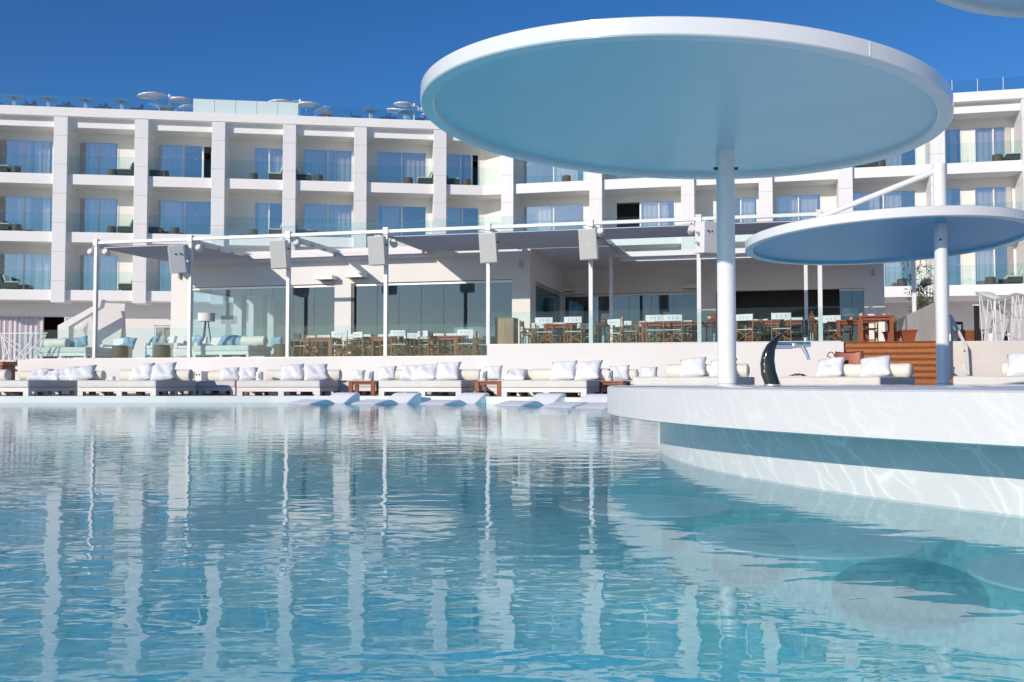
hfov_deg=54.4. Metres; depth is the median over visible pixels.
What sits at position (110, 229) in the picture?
wicker drum
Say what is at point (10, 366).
wooden table
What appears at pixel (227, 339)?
blue cushion
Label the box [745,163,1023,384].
pool canopy
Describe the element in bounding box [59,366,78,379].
white pillow
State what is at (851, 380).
pool daybed
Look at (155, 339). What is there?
blue cushion
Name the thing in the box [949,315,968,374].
stair handrail
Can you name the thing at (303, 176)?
balcony armchair
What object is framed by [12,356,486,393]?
terrace wall
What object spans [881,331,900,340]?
wooden planter
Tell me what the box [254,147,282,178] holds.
window
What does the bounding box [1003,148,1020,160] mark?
balcony armchair
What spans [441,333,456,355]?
director chair
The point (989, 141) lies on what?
window
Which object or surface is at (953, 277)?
window
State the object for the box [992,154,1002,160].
wicker drum
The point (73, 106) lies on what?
roof chair
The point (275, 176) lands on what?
balcony armchair
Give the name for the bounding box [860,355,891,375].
white pillow
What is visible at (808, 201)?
window
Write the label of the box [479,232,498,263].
pa speaker
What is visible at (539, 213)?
window
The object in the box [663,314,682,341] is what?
director chair
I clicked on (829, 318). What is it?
director chair
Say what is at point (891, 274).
window
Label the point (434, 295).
lounge building
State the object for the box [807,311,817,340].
copper lantern
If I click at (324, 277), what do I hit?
wall heater
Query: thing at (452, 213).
window
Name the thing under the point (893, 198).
window
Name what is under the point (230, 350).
terrace daybed
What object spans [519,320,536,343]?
director chair
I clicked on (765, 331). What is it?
director chair
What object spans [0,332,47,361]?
crossed railing
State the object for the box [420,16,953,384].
pool canopy
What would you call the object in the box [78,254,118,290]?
window
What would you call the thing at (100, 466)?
water
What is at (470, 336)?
director chair
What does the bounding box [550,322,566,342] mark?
director chair
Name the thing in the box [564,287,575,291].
wall heater
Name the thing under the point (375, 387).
side table
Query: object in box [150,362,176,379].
white pillow
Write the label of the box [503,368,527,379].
white pillow
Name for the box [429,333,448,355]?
director chair
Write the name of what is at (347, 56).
sky
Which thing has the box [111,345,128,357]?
wicker stool
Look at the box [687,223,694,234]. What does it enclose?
flood light
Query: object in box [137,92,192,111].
umbrella cluster
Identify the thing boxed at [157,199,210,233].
window
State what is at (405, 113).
roof table
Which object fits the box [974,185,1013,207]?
window
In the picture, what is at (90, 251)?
flood light
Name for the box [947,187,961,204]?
window
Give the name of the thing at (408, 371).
white pillow
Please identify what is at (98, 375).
bolster
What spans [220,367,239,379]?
white pillow
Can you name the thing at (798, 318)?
director chair
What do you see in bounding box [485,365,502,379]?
white pillow
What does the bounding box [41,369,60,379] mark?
white pillow
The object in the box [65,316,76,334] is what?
window
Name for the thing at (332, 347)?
director chair
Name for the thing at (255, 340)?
bolster
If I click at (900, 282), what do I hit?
wicker drum
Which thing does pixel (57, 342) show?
bolster
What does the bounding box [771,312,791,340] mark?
director chair
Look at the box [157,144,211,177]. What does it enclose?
window
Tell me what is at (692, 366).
white pillow
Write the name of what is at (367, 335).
director chair
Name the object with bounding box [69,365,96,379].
white pillow
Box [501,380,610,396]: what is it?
pool daybed
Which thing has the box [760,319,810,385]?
beer tap
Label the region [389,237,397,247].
flood light
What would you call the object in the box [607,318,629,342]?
director chair
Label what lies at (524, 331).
copper lantern
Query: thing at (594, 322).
director chair
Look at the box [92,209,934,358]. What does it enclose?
pergola
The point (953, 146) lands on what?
window
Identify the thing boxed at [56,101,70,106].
roof chair
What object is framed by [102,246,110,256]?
flood light
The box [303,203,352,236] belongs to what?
window
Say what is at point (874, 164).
balcony armchair
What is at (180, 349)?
white armchair
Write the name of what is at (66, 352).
terrace daybed
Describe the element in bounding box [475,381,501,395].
side table
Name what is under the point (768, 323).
dining table
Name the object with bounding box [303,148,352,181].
window
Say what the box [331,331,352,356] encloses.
director chair
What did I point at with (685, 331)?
director chair
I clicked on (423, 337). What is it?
director chair
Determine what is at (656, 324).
dining table
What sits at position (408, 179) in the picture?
wicker drum
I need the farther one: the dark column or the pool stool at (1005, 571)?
the dark column
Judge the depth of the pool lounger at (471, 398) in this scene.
25.32 m
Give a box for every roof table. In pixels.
[5,95,22,104]
[40,96,55,106]
[77,97,93,107]
[113,99,129,108]
[362,108,379,117]
[397,110,414,119]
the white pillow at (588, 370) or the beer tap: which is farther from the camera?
the white pillow at (588, 370)
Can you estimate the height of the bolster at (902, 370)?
0.337 m
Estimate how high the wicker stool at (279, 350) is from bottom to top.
0.490 m
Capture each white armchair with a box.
[100,338,133,357]
[144,336,176,357]
[174,337,207,357]
[205,338,230,356]
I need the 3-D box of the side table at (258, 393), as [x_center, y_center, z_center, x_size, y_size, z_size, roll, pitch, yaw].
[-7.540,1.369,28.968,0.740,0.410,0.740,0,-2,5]
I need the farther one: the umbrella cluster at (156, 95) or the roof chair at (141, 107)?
the umbrella cluster at (156, 95)
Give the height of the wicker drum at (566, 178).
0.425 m
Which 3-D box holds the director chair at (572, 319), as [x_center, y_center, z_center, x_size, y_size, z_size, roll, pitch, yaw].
[1.958,-0.304,31.300,0.590,0.930,0.517,-1,-2,16]
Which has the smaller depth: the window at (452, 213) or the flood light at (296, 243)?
the flood light at (296, 243)
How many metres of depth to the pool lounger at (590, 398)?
22.49 m
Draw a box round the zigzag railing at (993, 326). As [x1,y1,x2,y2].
[976,293,1023,340]
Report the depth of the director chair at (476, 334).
33.33 m
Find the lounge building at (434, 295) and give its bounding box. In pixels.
[170,246,884,357]
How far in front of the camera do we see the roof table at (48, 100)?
55.99 m
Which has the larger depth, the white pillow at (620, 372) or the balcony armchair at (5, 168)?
the balcony armchair at (5, 168)
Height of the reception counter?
1.330 m
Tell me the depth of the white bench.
36.29 m
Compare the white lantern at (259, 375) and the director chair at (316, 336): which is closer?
the white lantern at (259, 375)
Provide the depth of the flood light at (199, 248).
33.75 m
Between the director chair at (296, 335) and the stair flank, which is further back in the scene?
the stair flank
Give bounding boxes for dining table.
[305,337,341,356]
[361,337,396,355]
[429,336,462,355]
[543,324,576,343]
[640,322,672,342]
[662,321,692,341]
[692,322,716,340]
[747,320,779,341]
[783,320,817,340]
[834,320,868,340]
[857,315,893,340]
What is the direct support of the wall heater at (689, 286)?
attached to the lounge building at (434, 295)
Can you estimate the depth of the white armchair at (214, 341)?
37.24 m
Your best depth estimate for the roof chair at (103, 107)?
56.18 m
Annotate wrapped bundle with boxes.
[62,337,88,346]
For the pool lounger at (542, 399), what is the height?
0.435 m
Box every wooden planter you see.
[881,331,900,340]
[898,330,917,340]
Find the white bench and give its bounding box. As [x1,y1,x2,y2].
[251,348,292,356]
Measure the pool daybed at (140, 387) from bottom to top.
0.432 m
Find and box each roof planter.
[160,105,173,110]
[320,111,332,116]
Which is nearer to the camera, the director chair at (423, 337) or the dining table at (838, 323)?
the dining table at (838, 323)
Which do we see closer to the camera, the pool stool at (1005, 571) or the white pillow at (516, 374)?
the pool stool at (1005, 571)
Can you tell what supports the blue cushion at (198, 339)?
on the white armchair at (180, 349)
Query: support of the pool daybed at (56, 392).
on the pool deck
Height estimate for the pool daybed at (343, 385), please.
0.432 m
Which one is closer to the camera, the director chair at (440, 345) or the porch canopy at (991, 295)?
the director chair at (440, 345)
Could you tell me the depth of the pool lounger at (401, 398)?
25.66 m
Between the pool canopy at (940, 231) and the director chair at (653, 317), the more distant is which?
the director chair at (653, 317)
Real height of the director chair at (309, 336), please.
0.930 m
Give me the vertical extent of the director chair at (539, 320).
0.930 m
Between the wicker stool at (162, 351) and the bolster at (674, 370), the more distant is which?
the wicker stool at (162, 351)
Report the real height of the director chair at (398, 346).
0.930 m
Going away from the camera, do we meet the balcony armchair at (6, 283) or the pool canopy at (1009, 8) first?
the pool canopy at (1009, 8)
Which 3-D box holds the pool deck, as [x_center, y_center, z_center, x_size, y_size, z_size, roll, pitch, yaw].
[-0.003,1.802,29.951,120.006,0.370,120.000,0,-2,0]
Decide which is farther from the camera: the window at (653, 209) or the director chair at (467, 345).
the window at (653, 209)
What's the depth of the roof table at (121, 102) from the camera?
56.53 m
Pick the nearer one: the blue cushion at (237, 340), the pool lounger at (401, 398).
the pool lounger at (401, 398)
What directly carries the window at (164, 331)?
in the hotel building at (66, 199)
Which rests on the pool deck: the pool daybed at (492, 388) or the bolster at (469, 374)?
the pool daybed at (492, 388)
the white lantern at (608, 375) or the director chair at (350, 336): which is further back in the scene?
the director chair at (350, 336)
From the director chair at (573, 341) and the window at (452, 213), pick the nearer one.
the director chair at (573, 341)
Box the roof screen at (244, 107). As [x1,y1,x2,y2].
[193,99,297,115]
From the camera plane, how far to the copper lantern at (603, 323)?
30.28 m
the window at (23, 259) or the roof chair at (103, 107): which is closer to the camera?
the window at (23, 259)
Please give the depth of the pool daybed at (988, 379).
20.09 m
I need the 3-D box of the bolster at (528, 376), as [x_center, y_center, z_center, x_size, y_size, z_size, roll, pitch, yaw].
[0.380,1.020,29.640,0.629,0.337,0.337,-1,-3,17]
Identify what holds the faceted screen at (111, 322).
on the terrace floor
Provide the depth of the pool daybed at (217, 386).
30.05 m
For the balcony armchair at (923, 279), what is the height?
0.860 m
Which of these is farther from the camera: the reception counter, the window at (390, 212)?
the window at (390, 212)
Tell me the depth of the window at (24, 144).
55.67 m
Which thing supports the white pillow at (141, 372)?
on the pool daybed at (140, 387)
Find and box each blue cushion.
[74,336,87,346]
[122,336,137,347]
[149,335,159,345]
[192,335,204,345]
[217,335,237,344]
[233,336,241,344]
[270,336,282,347]
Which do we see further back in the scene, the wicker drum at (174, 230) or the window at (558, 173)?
the window at (558, 173)
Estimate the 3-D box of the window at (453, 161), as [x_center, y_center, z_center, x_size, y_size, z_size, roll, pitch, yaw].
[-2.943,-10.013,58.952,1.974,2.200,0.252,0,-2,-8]
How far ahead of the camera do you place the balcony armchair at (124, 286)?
54.70 m
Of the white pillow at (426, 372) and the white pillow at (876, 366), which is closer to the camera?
the white pillow at (876, 366)
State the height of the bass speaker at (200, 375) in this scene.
0.740 m
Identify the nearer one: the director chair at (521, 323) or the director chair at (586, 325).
the director chair at (521, 323)
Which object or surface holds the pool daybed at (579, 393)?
on the pool deck
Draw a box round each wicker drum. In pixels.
[11,166,20,172]
[11,224,21,230]
[106,226,115,232]
[108,169,116,174]
[161,170,168,176]
[170,227,179,233]
[249,173,257,178]
[249,229,257,234]
[314,175,322,180]
[404,177,412,182]
[462,179,470,184]
[562,175,570,181]
[877,160,885,166]
[897,279,906,285]
[985,277,995,283]
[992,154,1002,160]
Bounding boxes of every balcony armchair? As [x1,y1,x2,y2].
[0,165,10,171]
[0,221,11,230]
[0,274,21,288]
[117,162,133,175]
[117,219,132,232]
[118,279,131,290]
[149,167,161,175]
[149,222,163,233]
[268,167,282,179]
[268,223,281,233]
[296,167,311,180]
[296,223,310,236]
[417,171,432,183]
[446,172,459,184]
[860,161,877,166]
[921,277,930,284]
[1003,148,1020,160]
[1004,269,1022,283]
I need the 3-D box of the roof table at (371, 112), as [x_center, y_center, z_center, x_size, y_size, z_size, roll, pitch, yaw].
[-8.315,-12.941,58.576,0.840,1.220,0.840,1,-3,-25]
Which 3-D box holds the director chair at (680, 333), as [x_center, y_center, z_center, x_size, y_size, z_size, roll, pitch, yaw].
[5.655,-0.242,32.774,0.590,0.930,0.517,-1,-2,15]
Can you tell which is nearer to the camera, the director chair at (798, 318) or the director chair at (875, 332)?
the director chair at (875, 332)
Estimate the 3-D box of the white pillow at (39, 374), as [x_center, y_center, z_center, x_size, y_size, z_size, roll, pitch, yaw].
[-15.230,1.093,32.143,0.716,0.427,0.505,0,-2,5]
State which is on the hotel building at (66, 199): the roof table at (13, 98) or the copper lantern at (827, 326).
the roof table at (13, 98)
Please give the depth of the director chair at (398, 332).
32.64 m
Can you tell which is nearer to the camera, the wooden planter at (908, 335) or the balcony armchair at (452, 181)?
the wooden planter at (908, 335)
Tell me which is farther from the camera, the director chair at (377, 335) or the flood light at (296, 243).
the director chair at (377, 335)
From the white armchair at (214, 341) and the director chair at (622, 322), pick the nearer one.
the director chair at (622, 322)
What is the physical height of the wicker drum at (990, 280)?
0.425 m
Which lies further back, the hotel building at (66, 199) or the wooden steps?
the hotel building at (66, 199)
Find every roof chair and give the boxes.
[22,100,36,105]
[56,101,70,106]
[62,101,75,107]
[98,102,111,108]
[130,104,143,109]
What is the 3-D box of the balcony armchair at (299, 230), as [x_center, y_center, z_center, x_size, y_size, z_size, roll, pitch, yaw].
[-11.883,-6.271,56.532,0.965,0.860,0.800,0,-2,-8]
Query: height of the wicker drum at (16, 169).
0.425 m
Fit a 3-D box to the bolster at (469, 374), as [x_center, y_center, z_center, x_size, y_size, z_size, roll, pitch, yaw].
[-2.141,0.988,28.877,2.603,0.337,0.337,-1,-2,13]
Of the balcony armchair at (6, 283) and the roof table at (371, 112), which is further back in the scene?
the roof table at (371, 112)
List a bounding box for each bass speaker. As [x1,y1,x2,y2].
[169,371,210,393]
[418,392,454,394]
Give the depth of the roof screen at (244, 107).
56.42 m
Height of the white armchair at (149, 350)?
0.880 m
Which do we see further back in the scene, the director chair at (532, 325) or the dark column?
the director chair at (532, 325)
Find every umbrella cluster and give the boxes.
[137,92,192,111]
[268,99,330,115]
[386,102,426,119]
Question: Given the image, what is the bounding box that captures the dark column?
[972,304,979,340]
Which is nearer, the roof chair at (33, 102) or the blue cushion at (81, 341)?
the blue cushion at (81, 341)
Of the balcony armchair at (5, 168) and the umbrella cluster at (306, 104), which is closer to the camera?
the balcony armchair at (5, 168)
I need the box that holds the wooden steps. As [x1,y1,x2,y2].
[844,341,952,382]
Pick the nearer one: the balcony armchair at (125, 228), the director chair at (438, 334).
the director chair at (438, 334)
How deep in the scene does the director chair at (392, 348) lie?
33.66 m
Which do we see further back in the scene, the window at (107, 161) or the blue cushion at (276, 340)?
the window at (107, 161)
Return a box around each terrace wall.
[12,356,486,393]
[487,342,843,394]
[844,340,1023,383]
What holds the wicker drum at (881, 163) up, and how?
on the hotel building at (66, 199)
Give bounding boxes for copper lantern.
[520,327,528,343]
[596,316,609,342]
[705,311,716,341]
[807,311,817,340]
[823,321,833,340]
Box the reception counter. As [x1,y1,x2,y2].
[447,327,494,355]
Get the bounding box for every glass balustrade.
[16,323,486,359]
[488,306,840,344]
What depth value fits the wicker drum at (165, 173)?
55.29 m
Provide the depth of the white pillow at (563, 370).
27.10 m
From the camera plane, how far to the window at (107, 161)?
56.16 m
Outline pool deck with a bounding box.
[0,393,580,396]
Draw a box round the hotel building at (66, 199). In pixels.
[0,89,1023,359]
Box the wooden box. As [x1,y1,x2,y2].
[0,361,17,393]
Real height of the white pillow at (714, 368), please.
0.481 m
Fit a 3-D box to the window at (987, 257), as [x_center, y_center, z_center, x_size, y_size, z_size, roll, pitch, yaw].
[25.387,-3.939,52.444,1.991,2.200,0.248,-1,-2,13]
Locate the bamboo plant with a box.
[900,259,951,312]
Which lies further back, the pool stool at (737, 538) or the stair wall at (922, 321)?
the stair wall at (922, 321)
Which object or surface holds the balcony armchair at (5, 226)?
on the hotel building at (66, 199)
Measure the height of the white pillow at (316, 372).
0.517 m
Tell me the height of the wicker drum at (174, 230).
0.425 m
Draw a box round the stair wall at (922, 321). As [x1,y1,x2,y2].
[897,302,935,340]
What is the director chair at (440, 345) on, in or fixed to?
on the terrace floor
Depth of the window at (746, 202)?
55.55 m
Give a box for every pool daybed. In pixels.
[0,380,76,395]
[34,380,136,394]
[77,380,195,395]
[164,380,249,394]
[237,380,340,395]
[306,380,391,394]
[379,380,481,395]
[455,380,551,395]
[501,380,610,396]
[553,380,632,394]
[633,376,754,384]
[780,376,914,384]
[953,376,1023,383]
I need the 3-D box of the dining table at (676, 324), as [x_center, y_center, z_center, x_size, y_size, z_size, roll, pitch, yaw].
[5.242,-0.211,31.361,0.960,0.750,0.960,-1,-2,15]
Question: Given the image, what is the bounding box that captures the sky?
[0,0,1023,120]
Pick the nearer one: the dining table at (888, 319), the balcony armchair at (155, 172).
the dining table at (888, 319)
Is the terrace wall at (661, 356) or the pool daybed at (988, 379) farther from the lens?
the terrace wall at (661, 356)
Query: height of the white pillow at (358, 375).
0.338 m
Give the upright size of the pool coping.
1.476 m
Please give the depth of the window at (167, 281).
56.41 m
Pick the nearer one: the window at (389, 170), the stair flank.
the stair flank
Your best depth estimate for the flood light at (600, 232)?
30.37 m
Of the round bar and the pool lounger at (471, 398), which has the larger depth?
the pool lounger at (471, 398)
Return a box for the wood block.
[893,318,896,330]
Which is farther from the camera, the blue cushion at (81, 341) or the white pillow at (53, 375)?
the blue cushion at (81, 341)
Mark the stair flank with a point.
(65, 329)
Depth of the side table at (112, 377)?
28.81 m
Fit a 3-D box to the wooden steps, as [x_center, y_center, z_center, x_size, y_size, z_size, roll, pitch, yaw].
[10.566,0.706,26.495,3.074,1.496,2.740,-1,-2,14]
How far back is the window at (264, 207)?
57.29 m
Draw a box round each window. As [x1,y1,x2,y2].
[0,139,53,173]
[0,195,51,230]
[0,252,50,289]
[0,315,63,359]
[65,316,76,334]
[78,141,118,174]
[78,197,118,232]
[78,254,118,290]
[155,326,170,342]
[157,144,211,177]
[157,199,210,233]
[157,260,170,290]
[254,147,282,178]
[254,202,281,234]
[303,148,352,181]
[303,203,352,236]
[376,151,426,183]
[376,205,426,235]
[446,153,478,184]
[446,206,478,233]
[523,161,584,182]
[523,203,584,230]
[615,199,674,226]
[735,196,757,222]
[776,193,821,220]
[853,189,916,210]
[855,148,916,167]
[884,261,916,286]
[945,128,961,162]
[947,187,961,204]
[950,255,961,284]
[974,125,1012,161]
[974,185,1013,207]
[974,245,1014,284]
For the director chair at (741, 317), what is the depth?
30.02 m
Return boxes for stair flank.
[58,299,105,357]
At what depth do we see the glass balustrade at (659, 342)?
29.37 m
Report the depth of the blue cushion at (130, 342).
36.87 m
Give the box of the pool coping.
[0,396,582,403]
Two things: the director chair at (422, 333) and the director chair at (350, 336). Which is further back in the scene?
the director chair at (350, 336)
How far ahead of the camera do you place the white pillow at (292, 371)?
29.12 m
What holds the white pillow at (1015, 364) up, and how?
on the pool daybed at (988, 379)
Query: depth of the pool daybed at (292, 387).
27.50 m
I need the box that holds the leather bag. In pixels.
[827,351,863,376]
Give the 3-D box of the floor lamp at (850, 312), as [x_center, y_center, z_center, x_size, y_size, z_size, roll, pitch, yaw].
[13.406,-0.396,39.466,0.620,1.804,0.632,1,-3,-23]
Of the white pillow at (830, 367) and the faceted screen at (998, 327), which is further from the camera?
the faceted screen at (998, 327)
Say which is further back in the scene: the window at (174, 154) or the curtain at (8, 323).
the window at (174, 154)
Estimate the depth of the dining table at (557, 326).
32.18 m
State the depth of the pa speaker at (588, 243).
29.66 m
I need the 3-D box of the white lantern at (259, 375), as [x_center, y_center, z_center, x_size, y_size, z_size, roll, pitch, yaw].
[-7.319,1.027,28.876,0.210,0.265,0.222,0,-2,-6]
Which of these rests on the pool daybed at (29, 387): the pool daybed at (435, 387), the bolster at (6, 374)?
the bolster at (6, 374)
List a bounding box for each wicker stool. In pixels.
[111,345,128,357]
[153,345,170,357]
[273,344,290,356]
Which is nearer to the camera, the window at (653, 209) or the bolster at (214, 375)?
the bolster at (214, 375)
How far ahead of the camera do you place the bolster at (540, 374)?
27.45 m
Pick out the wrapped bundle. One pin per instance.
(72, 340)
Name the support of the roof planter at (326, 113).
on the hotel building at (66, 199)
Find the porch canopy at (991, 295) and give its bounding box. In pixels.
[975,292,999,300]
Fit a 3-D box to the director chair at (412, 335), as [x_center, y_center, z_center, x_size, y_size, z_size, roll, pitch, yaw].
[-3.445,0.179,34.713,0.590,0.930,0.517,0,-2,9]
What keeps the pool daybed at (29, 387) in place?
on the pool deck
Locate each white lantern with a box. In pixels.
[256,372,262,379]
[366,371,373,380]
[480,371,486,380]
[605,371,612,380]
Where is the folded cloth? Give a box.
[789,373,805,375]
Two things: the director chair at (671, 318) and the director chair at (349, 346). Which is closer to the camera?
the director chair at (671, 318)
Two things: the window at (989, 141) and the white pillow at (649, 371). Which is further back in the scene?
the window at (989, 141)
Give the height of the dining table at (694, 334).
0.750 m
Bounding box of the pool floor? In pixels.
[0,494,873,681]
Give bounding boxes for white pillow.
[26,368,54,379]
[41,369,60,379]
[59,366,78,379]
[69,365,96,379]
[129,363,154,379]
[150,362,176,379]
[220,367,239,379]
[239,367,257,379]
[281,364,303,379]
[303,364,327,379]
[352,370,365,379]
[379,366,396,379]
[399,365,418,379]
[411,364,436,379]
[435,362,460,379]
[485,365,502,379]
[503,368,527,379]
[550,360,577,379]
[574,360,602,379]
[611,365,629,379]
[641,367,657,376]
[680,357,706,375]
[709,358,737,375]
[815,357,845,376]
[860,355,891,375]
[1006,353,1023,375]
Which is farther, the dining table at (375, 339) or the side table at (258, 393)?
the dining table at (375, 339)
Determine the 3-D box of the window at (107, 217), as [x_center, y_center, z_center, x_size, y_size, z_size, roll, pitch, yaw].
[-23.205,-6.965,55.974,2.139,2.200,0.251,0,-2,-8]
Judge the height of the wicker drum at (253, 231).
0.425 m
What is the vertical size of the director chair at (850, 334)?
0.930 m
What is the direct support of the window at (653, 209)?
in the hotel building at (66, 199)
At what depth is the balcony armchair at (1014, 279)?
50.96 m
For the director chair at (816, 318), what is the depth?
31.42 m
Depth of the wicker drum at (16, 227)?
54.09 m
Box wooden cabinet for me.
[954,329,984,340]
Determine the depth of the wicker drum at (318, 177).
56.45 m
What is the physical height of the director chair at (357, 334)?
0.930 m
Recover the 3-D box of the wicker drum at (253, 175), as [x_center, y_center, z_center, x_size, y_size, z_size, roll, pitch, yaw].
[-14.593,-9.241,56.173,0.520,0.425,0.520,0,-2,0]
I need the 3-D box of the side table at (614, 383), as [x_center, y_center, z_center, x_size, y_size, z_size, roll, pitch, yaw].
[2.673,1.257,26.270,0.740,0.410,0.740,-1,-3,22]
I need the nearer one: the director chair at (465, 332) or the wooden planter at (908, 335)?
the wooden planter at (908, 335)
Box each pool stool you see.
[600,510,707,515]
[696,523,923,559]
[966,554,1023,591]
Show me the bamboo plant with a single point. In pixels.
(920, 303)
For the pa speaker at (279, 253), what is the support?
attached to the pergola
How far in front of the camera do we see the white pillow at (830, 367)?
24.23 m
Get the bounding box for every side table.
[107,376,115,394]
[236,381,268,394]
[348,381,379,395]
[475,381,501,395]
[596,381,630,393]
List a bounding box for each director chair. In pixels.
[293,332,311,356]
[303,335,320,356]
[312,334,330,356]
[321,337,341,356]
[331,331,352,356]
[341,338,356,355]
[348,334,366,355]
[353,331,373,355]
[358,334,378,355]
[367,334,382,355]
[379,336,397,355]
[388,334,402,355]
[390,330,410,355]
[404,333,422,355]
[414,336,429,355]
[418,330,438,355]
[429,332,444,355]
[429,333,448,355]
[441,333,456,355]
[451,335,468,355]
[457,329,478,355]
[464,332,484,355]
[474,331,485,355]
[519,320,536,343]
[528,322,546,343]
[535,317,554,343]
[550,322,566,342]
[560,323,576,342]
[564,316,584,342]
[577,323,588,340]
[578,320,595,342]
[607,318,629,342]
[615,320,634,342]
[621,316,636,342]
[637,320,655,342]
[645,314,665,342]
[656,321,674,341]
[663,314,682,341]
[675,320,692,341]
[683,324,696,341]
[736,313,760,341]
[737,325,746,341]
[753,318,768,340]
[764,319,780,340]
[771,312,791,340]
[784,317,802,340]
[809,317,829,340]
[823,314,842,341]
[843,316,852,341]
[859,312,877,340]
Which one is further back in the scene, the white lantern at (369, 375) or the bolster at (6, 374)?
the bolster at (6, 374)
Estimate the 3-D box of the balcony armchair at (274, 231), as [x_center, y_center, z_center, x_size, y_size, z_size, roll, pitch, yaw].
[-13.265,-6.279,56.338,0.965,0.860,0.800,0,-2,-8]
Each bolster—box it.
[0,369,11,379]
[19,371,105,379]
[43,338,70,346]
[118,369,193,380]
[208,370,239,379]
[240,336,267,345]
[266,370,341,380]
[395,369,480,379]
[524,370,531,379]
[531,368,610,379]
[610,369,638,379]
[665,364,749,376]
[842,363,913,376]
[1001,362,1007,375]
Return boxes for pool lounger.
[287,392,359,403]
[351,392,420,403]
[421,393,488,404]
[495,393,565,405]
[543,394,606,407]
[575,402,606,408]
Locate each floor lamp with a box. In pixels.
[198,313,214,341]
[842,308,857,340]
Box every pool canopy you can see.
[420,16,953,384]
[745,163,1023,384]
[936,0,1023,17]
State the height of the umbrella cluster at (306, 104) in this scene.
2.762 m
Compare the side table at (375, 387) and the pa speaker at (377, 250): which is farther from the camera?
the pa speaker at (377, 250)
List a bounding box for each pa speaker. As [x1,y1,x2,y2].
[167,244,190,273]
[269,239,289,268]
[367,235,387,265]
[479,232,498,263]
[578,227,598,259]
[695,220,716,254]
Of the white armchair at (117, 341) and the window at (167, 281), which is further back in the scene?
the window at (167, 281)
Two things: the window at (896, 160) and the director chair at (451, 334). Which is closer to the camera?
the director chair at (451, 334)
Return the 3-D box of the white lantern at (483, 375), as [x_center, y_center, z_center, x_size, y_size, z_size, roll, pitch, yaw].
[-0.772,0.952,27.078,0.210,0.265,0.222,0,-2,-6]
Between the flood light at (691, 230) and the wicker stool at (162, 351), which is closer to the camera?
the flood light at (691, 230)
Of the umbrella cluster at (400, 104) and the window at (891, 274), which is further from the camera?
the umbrella cluster at (400, 104)
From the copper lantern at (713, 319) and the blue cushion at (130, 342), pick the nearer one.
the copper lantern at (713, 319)
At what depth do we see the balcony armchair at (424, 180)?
57.26 m
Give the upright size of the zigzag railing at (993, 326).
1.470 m
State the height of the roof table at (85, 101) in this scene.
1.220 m
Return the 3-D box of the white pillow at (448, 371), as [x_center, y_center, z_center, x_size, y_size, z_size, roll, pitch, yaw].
[-1.838,0.868,28.598,0.778,0.558,0.441,-1,-2,15]
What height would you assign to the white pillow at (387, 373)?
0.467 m
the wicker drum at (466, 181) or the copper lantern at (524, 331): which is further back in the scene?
the wicker drum at (466, 181)
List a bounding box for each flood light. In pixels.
[87,246,93,256]
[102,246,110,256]
[195,242,203,252]
[292,237,300,247]
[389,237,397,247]
[597,225,604,236]
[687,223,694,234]
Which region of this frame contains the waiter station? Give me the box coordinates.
[495,318,517,343]
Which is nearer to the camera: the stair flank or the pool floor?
the pool floor
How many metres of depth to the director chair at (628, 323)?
33.27 m
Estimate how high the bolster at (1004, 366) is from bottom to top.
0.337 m
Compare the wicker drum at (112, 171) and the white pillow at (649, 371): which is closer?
the white pillow at (649, 371)
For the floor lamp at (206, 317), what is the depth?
37.24 m
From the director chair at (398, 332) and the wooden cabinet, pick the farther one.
the director chair at (398, 332)
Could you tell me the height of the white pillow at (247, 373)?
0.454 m
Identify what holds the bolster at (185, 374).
on the pool daybed at (140, 387)
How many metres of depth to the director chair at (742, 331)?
31.23 m
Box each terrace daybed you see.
[35,347,111,358]
[193,345,270,356]
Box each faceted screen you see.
[73,303,125,357]
[981,303,1023,340]
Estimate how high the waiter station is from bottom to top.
0.889 m
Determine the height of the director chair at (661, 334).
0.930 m
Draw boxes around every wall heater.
[314,275,336,280]
[345,273,366,278]
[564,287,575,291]
[682,284,696,289]
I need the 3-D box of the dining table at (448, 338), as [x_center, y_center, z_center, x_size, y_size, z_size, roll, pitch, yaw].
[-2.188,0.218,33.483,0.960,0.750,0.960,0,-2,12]
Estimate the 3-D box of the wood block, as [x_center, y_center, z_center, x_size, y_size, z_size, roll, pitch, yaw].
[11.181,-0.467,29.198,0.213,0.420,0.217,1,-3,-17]
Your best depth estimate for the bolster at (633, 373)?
28.14 m
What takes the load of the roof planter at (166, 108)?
on the hotel building at (66, 199)
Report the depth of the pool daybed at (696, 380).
22.55 m
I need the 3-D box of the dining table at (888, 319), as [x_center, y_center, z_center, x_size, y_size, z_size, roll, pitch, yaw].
[10.401,-0.330,28.511,0.960,0.750,0.960,-1,-3,17]
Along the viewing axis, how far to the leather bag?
24.40 m
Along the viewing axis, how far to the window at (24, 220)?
55.51 m
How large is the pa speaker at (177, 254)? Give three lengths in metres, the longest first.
0.960 x 0.688 x 0.553 m
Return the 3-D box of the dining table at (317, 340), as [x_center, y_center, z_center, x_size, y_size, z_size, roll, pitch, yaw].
[-6.581,0.273,34.800,0.960,0.750,0.960,-1,-2,12]
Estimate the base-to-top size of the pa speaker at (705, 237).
0.960 m
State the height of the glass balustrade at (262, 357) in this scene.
1.050 m

